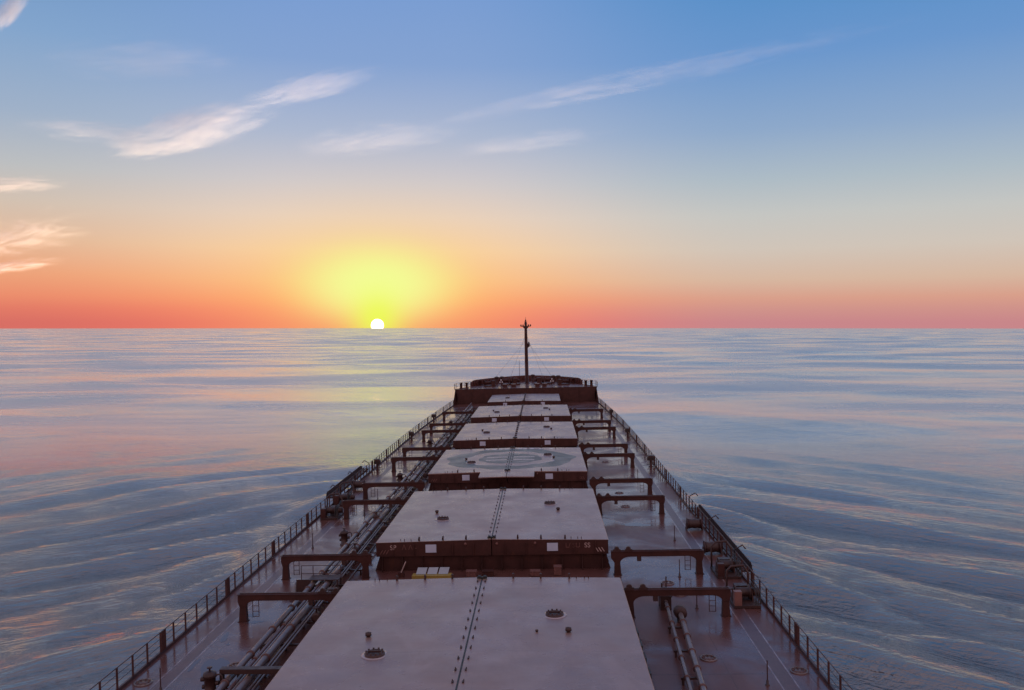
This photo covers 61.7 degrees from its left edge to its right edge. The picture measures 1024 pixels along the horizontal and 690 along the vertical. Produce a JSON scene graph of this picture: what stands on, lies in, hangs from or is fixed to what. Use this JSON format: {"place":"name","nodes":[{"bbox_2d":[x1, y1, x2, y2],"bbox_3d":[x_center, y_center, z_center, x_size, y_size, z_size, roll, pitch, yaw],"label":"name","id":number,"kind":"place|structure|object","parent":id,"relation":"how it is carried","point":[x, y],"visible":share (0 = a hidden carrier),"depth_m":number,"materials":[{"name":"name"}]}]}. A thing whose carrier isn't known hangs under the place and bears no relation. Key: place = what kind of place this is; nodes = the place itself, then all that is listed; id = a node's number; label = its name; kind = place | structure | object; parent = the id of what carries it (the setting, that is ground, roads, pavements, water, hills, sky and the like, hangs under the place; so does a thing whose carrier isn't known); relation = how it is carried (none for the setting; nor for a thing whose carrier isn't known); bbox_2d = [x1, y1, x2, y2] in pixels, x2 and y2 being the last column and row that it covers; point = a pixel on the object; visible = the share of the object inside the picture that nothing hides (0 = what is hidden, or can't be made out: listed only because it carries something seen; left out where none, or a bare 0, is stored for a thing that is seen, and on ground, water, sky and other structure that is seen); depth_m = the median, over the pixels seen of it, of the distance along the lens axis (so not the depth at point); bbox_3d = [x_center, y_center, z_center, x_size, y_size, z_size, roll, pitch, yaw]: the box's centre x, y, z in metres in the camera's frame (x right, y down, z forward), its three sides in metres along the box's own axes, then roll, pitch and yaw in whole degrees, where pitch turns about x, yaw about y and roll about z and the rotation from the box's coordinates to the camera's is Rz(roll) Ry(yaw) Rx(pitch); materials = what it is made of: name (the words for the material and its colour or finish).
{"place":"outdoors","nodes":[
{"label":"outdoors","id":0,"kind":"place"},
{"bbox_2d":[228,662,238,665],"bbox_3d":[-13.483,15.657,41.912,0.840,0.082,0.840,-1,1,2],"label":"manhole","id":1,"kind":"object","parent":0,"point":[234,664],"visible":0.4,"depth_m":42.04,"materials":[{"name":"brown paint"}]},
{"bbox_2d":[371,319,383,327],"bbox_3d":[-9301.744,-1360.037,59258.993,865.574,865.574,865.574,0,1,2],"label":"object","id":2,"kind":"object","parent":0,"point":[376,323],"visible":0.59,"depth_m":58937.32,"materials":[{"name":"white"}]},
{"bbox_2d":[0,328,1023,689],"bbox_3d":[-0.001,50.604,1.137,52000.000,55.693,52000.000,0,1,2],"label":"sea","id":3,"kind":"structure","parent":0,"point":[858,492],"depth_m":163.27,"materials":[{"name":"blue liquid"}]},
{"bbox_2d":[115,375,835,689],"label":"cargo ship","id":4,"kind":"object","parent":3,"relation":"on","point":[743,645],"visible":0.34,"depth_m":56.33,"materials":[{"name":"red paint"}]},
{"bbox_2d":[133,678,152,686],"bbox_3d":[-17.276,15.789,40.157,0.840,0.082,0.840,-1,1,2],"label":"manhole","id":5,"kind":"object","parent":4,"relation":"on","point":[143,682],"visible":1,"depth_m":40.13,"materials":[{"name":"brown paint"}]},
{"bbox_2d":[159,668,161,689],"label":"deck post","id":6,"kind":"object","parent":4,"relation":"on","point":[160,687],"visible":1,"depth_m":39.06,"materials":[{"name":"metal"}]},
{"bbox_2d":[200,666,227,689],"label":"deck hydrant","id":7,"kind":"object","parent":4,"relation":"on","point":[208,678],"visible":0.88,"depth_m":38.51,"materials":[{"name":"brown metal"}]},
{"bbox_2d":[219,666,281,681],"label":"pipe bridge","id":8,"kind":"structure","parent":4,"relation":"on","point":[224,670],"depth_m":38.78,"materials":[{"name":"brown metal"}]},
{"bbox_2d":[89,400,454,689],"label":"railing","id":9,"kind":"object","parent":4,"relation":"on","point":[162,638],"visible":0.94,"depth_m":54.02,"materials":[{"name":"metal"}]},
{"bbox_2d":[237,587,338,622],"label":"rolling beam","id":10,"kind":"structure","parent":4,"relation":"on","point":[244,599],"depth_m":48.14,"materials":[{"name":"brown metal"}]},
{"bbox_2d":[296,565,341,591],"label":"access platform","id":11,"kind":"structure","parent":4,"relation":"on","point":[301,584],"depth_m":53.21,"materials":[{"name":"paint"}]},
{"bbox_2d":[280,550,371,579],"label":"rolling beam","id":12,"kind":"structure","parent":4,"relation":"on","point":[364,558],"depth_m":56.10,"materials":[{"name":"brown metal"}]},
{"bbox_2d":[320,493,343,519],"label":"gangway winch","id":13,"kind":"object","parent":4,"relation":"on","point":[334,512],"visible":1,"depth_m":74.14,"materials":[{"name":"red paint"}]},
{"bbox_2d":[334,481,355,505],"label":"gangway winch","id":14,"kind":"object","parent":4,"relation":"on","point":[345,496],"visible":0.76,"depth_m":79.79,"materials":[{"name":"red paint"}]},
{"bbox_2d":[215,402,476,689],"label":"pipe run","id":15,"kind":"object","parent":4,"relation":"on","point":[263,656],"visible":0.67,"depth_m":51.81,"materials":[{"name":"brown paint"}]},
{"bbox_2d":[339,528,354,545],"bbox_3d":[-12.270,14.468,64.861,1.660,1.267,0.680,-1,1,2],"label":"deck hydrant","id":16,"kind":"object","parent":4,"relation":"on","point":[344,536],"visible":0.83,"depth_m":64.70,"materials":[{"name":"brown metal"}]},
{"bbox_2d":[326,460,368,498],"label":"gangway ladder","id":17,"kind":"object","parent":4,"relation":"on","point":[345,479],"visible":0.53,"depth_m":87.82,"materials":[{"name":"metal"}]},
{"bbox_2d":[352,480,365,489],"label":"pilot ladder reel","id":18,"kind":"object","parent":4,"relation":"on","point":[357,484],"visible":0.69,"depth_m":86.70,"materials":[{"name":"paint"}]},
{"bbox_2d":[342,496,408,518],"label":"rolling beam","id":19,"kind":"structure","parent":4,"relation":"on","point":[347,504],"depth_m":73.51,"materials":[{"name":"brown metal"}]},
{"bbox_2d":[374,459,380,469],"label":"air vent","id":20,"kind":"object","parent":4,"relation":"on","point":[377,462],"visible":1,"depth_m":98.17,"materials":[{"name":"brown metal"}]},
{"bbox_2d":[362,479,424,499],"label":"rolling beam","id":21,"kind":"structure","parent":4,"relation":"on","point":[419,485],"depth_m":81.48,"materials":[{"name":"brown metal"}]},
{"bbox_2d":[396,471,406,481],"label":"deck hydrant","id":22,"kind":"object","parent":4,"relation":"on","point":[399,477],"visible":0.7,"depth_m":89.47,"materials":[{"name":"brown metal"}]},
{"bbox_2d":[398,561,405,577],"bbox_3d":[-7.194,14.692,56.180,0.552,1.011,0.300,-1,1,2],"label":"hand lever","id":23,"kind":"object","parent":4,"relation":"on","point":[401,574],"visible":0.98,"depth_m":56.05,"materials":[{"name":"red paint"}]},
{"bbox_2d":[409,431,413,440],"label":"air vent","id":24,"kind":"object","parent":4,"relation":"on","point":[411,434],"visible":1,"depth_m":122.78,"materials":[{"name":"brown metal"}]},
{"bbox_2d":[391,454,440,471],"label":"rolling beam","id":25,"kind":"structure","parent":4,"relation":"on","point":[394,460],"depth_m":97.08,"materials":[{"name":"brown metal"}]},
{"bbox_2d":[402,445,450,456],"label":"rolling beam","id":26,"kind":"structure","parent":4,"relation":"on","point":[407,449],"depth_m":104.67,"materials":[{"name":"brown metal"}]},
{"bbox_2d":[412,567,451,578],"bbox_3d":[-5.147,14.813,55.296,2.500,0.717,0.870,-1,1,2],"label":"deck locker","id":27,"kind":"object","parent":4,"relation":"on","point":[420,573],"visible":0.59,"depth_m":55.23,"materials":[{"name":"white metal"}]},
{"bbox_2d":[427,438,436,446],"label":"deck hydrant","id":28,"kind":"object","parent":4,"relation":"on","point":[430,443],"visible":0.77,"depth_m":115.27,"materials":[{"name":"brown metal"}]},
{"bbox_2d":[421,428,461,441],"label":"rolling beam","id":29,"kind":"structure","parent":4,"relation":"on","point":[455,430],"depth_m":121.65,"materials":[{"name":"brown metal"}]},
{"bbox_2d":[429,421,467,433],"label":"rolling beam","id":30,"kind":"structure","parent":4,"relation":"on","point":[432,425],"depth_m":129.93,"materials":[{"name":"brown metal"}]},
{"bbox_2d":[442,410,475,420],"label":"rolling beam","id":31,"kind":"structure","parent":4,"relation":"on","point":[460,412],"depth_m":146.95,"materials":[{"name":"brown metal"}]},
{"bbox_2d":[265,573,654,689],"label":"hatch cover","id":32,"kind":"object","parent":4,"relation":"on","point":[480,632],"visible":1,"depth_m":39.23,"materials":[{"name":"grey metal"}]},
{"bbox_2d":[459,383,467,388],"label":"mooring bitts","id":33,"kind":"object","parent":4,"relation":"on","point":[466,385],"visible":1,"depth_m":179.71,"materials":[{"name":"red paint"}]},
{"bbox_2d":[466,569,476,576],"bbox_3d":[-2.641,14.903,55.925,0.700,0.387,0.540,-1,1,2],"label":"deck box","id":34,"kind":"object","parent":4,"relation":"on","point":[471,572],"visible":0.93,"depth_m":55.68,"materials":[{"name":"red paint"}]},
{"bbox_2d":[482,569,493,576],"bbox_3d":[-1.572,14.879,55.887,0.760,0.387,0.540,-1,1,2],"label":"deck box","id":35,"kind":"object","parent":4,"relation":"on","point":[488,572],"visible":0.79,"depth_m":55.64,"materials":[{"name":"red paint"}]},
{"bbox_2d":[484,381,495,386],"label":"mooring winch","id":36,"kind":"object","parent":4,"relation":"on","point":[489,382],"visible":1,"depth_m":183.78,"materials":[{"name":"red paint"}]},
{"bbox_2d":[376,486,608,556],"bbox_3d":[-1.057,13.134,65.808,15.560,1.327,17.553,-1,1,2],"label":"hatch cover","id":37,"kind":"object","parent":4,"relation":"on","point":[503,521],"visible":1,"depth_m":61.45,"materials":[{"name":"grey metal"}]},
{"bbox_2d":[428,445,586,483],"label":"hatch cover","id":38,"kind":"object","parent":4,"relation":"on","point":[498,464],"visible":1,"depth_m":86.70,"materials":[{"name":"grey metal"}]},
{"bbox_2d":[502,377,519,384],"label":"windlass","id":39,"kind":"object","parent":4,"relation":"on","point":[515,380],"visible":0.98,"depth_m":187.10,"materials":[{"name":"red paint"}]},
{"bbox_2d":[453,420,577,447],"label":"hatch cover","id":40,"kind":"object","parent":4,"relation":"on","point":[512,434],"visible":1,"depth_m":110.58,"materials":[{"name":"grey metal"}]},
{"bbox_2d":[471,403,569,423],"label":"hatch cover","id":41,"kind":"object","parent":4,"relation":"on","point":[522,413],"visible":0.99,"depth_m":136.34,"materials":[{"name":"grey metal"}]},
{"bbox_2d":[494,317,552,383],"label":"foremast","id":42,"kind":"object","parent":4,"relation":"on","point":[526,341],"visible":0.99,"depth_m":189.83,"materials":[{"name":"brown metal"}]},
{"bbox_2d":[488,393,560,405],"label":"hatch cover","id":43,"kind":"object","parent":4,"relation":"on","point":[526,399],"visible":0.94,"depth_m":161.47,"materials":[{"name":"grey metal"}]},
{"bbox_2d":[530,569,539,576],"bbox_3d":[1.506,14.829,55.778,0.680,0.347,0.540,-1,1,2],"label":"deck box","id":44,"kind":"object","parent":4,"relation":"on","point":[534,572],"visible":0.95,"depth_m":55.53,"materials":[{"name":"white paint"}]},
{"bbox_2d":[534,376,551,383],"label":"windlass","id":45,"kind":"object","parent":4,"relation":"on","point":[537,379],"visible":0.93,"depth_m":186.88,"materials":[{"name":"red paint"}]},
{"bbox_2d":[554,565,561,574],"bbox_3d":[2.979,14.681,55.923,0.520,0.567,0.540,-1,1,2],"label":"deck box","id":46,"kind":"object","parent":4,"relation":"on","point":[557,569],"visible":1,"depth_m":55.67,"materials":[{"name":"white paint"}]},
{"bbox_2d":[557,378,569,384],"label":"mooring winch","id":47,"kind":"object","parent":4,"relation":"on","point":[561,381],"visible":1,"depth_m":183.11,"materials":[{"name":"red paint"}]},
{"bbox_2d":[566,378,574,383],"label":"mooring bitts","id":48,"kind":"object","parent":4,"relation":"on","point":[573,380],"visible":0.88,"depth_m":186.48,"materials":[{"name":"red paint"}]},
{"bbox_2d":[569,408,602,418],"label":"rolling beam","id":49,"kind":"structure","parent":4,"relation":"on","point":[571,411],"depth_m":146.14,"materials":[{"name":"brown metal"}]},
{"bbox_2d":[584,380,592,385],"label":"mooring bitts","id":50,"kind":"object","parent":4,"relation":"on","point":[591,382],"visible":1,"depth_m":178.57,"materials":[{"name":"red paint"}]},
{"bbox_2d":[572,419,611,430],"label":"rolling beam","id":51,"kind":"structure","parent":4,"relation":"on","point":[575,422],"depth_m":129.17,"materials":[{"name":"brown metal"}]},
{"bbox_2d":[574,425,615,438],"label":"rolling beam","id":52,"kind":"structure","parent":4,"relation":"on","point":[578,429],"depth_m":120.85,"materials":[{"name":"brown metal"}]},
{"bbox_2d":[579,442,627,453],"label":"rolling beam","id":53,"kind":"structure","parent":4,"relation":"on","point":[582,446],"depth_m":103.90,"materials":[{"name":"brown metal"}]},
{"bbox_2d":[582,451,634,467],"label":"rolling beam","id":54,"kind":"structure","parent":4,"relation":"on","point":[586,456],"depth_m":96.30,"materials":[{"name":"brown metal"}]},
{"bbox_2d":[589,476,652,495],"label":"rolling beam","id":55,"kind":"structure","parent":4,"relation":"on","point":[594,482],"depth_m":80.72,"materials":[{"name":"brown metal"}]},
{"bbox_2d":[625,428,629,436],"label":"air vent","id":56,"kind":"object","parent":4,"relation":"on","point":[627,430],"visible":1,"depth_m":121.07,"materials":[{"name":"brown metal"}]},
{"bbox_2d":[595,493,664,514],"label":"rolling beam","id":57,"kind":"structure","parent":4,"relation":"on","point":[601,499],"depth_m":72.72,"materials":[{"name":"brown metal"}]},
{"bbox_2d":[647,455,653,466],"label":"air vent","id":58,"kind":"object","parent":4,"relation":"on","point":[650,458],"visible":1,"depth_m":96.10,"materials":[{"name":"brown metal"}]},
{"bbox_2d":[611,546,703,575],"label":"rolling beam","id":59,"kind":"structure","parent":4,"relation":"on","point":[618,555],"depth_m":55.35,"materials":[{"name":"brown metal"}]},
{"bbox_2d":[661,580,673,584],"bbox_3d":[9.712,14.825,53.508,0.840,0.082,0.840,-1,1,2],"label":"manhole","id":60,"kind":"object","parent":4,"relation":"on","point":[669,582],"visible":0.83,"depth_m":53.48,"materials":[{"name":"brown paint"}]},
{"bbox_2d":[624,583,731,617],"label":"rolling beam","id":61,"kind":"structure","parent":4,"relation":"on","point":[632,594],"depth_m":47.34,"materials":[{"name":"brown metal"}]},
{"bbox_2d":[658,576,706,689],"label":"pipe run","id":62,"kind":"object","parent":4,"relation":"on","point":[679,611],"visible":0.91,"depth_m":42.58,"materials":[{"name":"brown paint"}]},
{"bbox_2d":[685,518,702,530],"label":"pilot ladder reel","id":63,"kind":"object","parent":4,"relation":"on","point":[694,523],"visible":1,"depth_m":66.64,"materials":[{"name":"paint"}]},
{"bbox_2d":[700,654,716,661],"bbox_3d":[9.511,15.127,41.501,0.840,0.082,0.840,-1,1,2],"label":"manhole","id":64,"kind":"object","parent":4,"relation":"on","point":[708,657],"visible":1,"depth_m":41.47,"materials":[{"name":"brown paint"}]},
{"bbox_2d":[702,540,721,555],"bbox_3d":[13.970,14.134,59.927,1.280,0.947,0.900,-1,1,2],"label":"pilot ladder reel","id":65,"kind":"object","parent":4,"relation":"on","point":[716,547],"visible":0.85,"depth_m":59.63,"materials":[{"name":"paint"}]},
{"bbox_2d":[688,493,752,571],"bbox_3d":[15.377,13.764,64.922,1.068,1.820,18.900,-1,1,2],"label":"gangway ladder","id":66,"kind":"object","parent":4,"relation":"on","point":[741,554],"visible":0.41,"depth_m":63.73,"materials":[{"name":"metal"}]},
{"bbox_2d":[597,397,852,689],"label":"railing","id":67,"kind":"object","parent":4,"relation":"on","point":[796,632],"visible":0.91,"depth_m":51.87,"materials":[{"name":"metal"}]},
{"bbox_2d":[710,540,741,578],"bbox_3d":[13.860,13.792,55.252,1.730,1.867,2.470,-1,1,2],"label":"gangway winch","id":68,"kind":"object","parent":4,"relation":"on","point":[721,566],"visible":0.83,"depth_m":54.89,"materials":[{"name":"red paint"}]},
{"bbox_2d":[725,564,760,608],"bbox_3d":[13.464,13.939,49.665,1.730,1.867,2.470,-1,1,2],"label":"gangway winch","id":69,"kind":"object","parent":4,"relation":"on","point":[743,595],"visible":0.94,"depth_m":49.29,"materials":[{"name":"red paint"}]},
{"bbox_2d":[765,660,769,685],"bbox_3d":[11.408,14.643,38.309,0.220,1.117,0.209,-1,1,2],"label":"deck post","id":70,"kind":"object","parent":4,"relation":"on","point":[767,683],"visible":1,"depth_m":38.28,"materials":[{"name":"metal"}]},
{"bbox_2d":[790,666,808,674],"bbox_3d":[13.311,15.081,39.765,0.840,0.082,0.840,-1,1,2],"label":"manhole","id":71,"kind":"object","parent":4,"relation":"on","point":[799,670],"visible":1,"depth_m":39.73,"materials":[{"name":"brown paint"}]},
{"bbox_2d":[0,0,1023,328],"label":"sky","id":72,"kind":"structure","parent":0,"point":[164,163],"materials":[{"name":"blue"}]}
]}

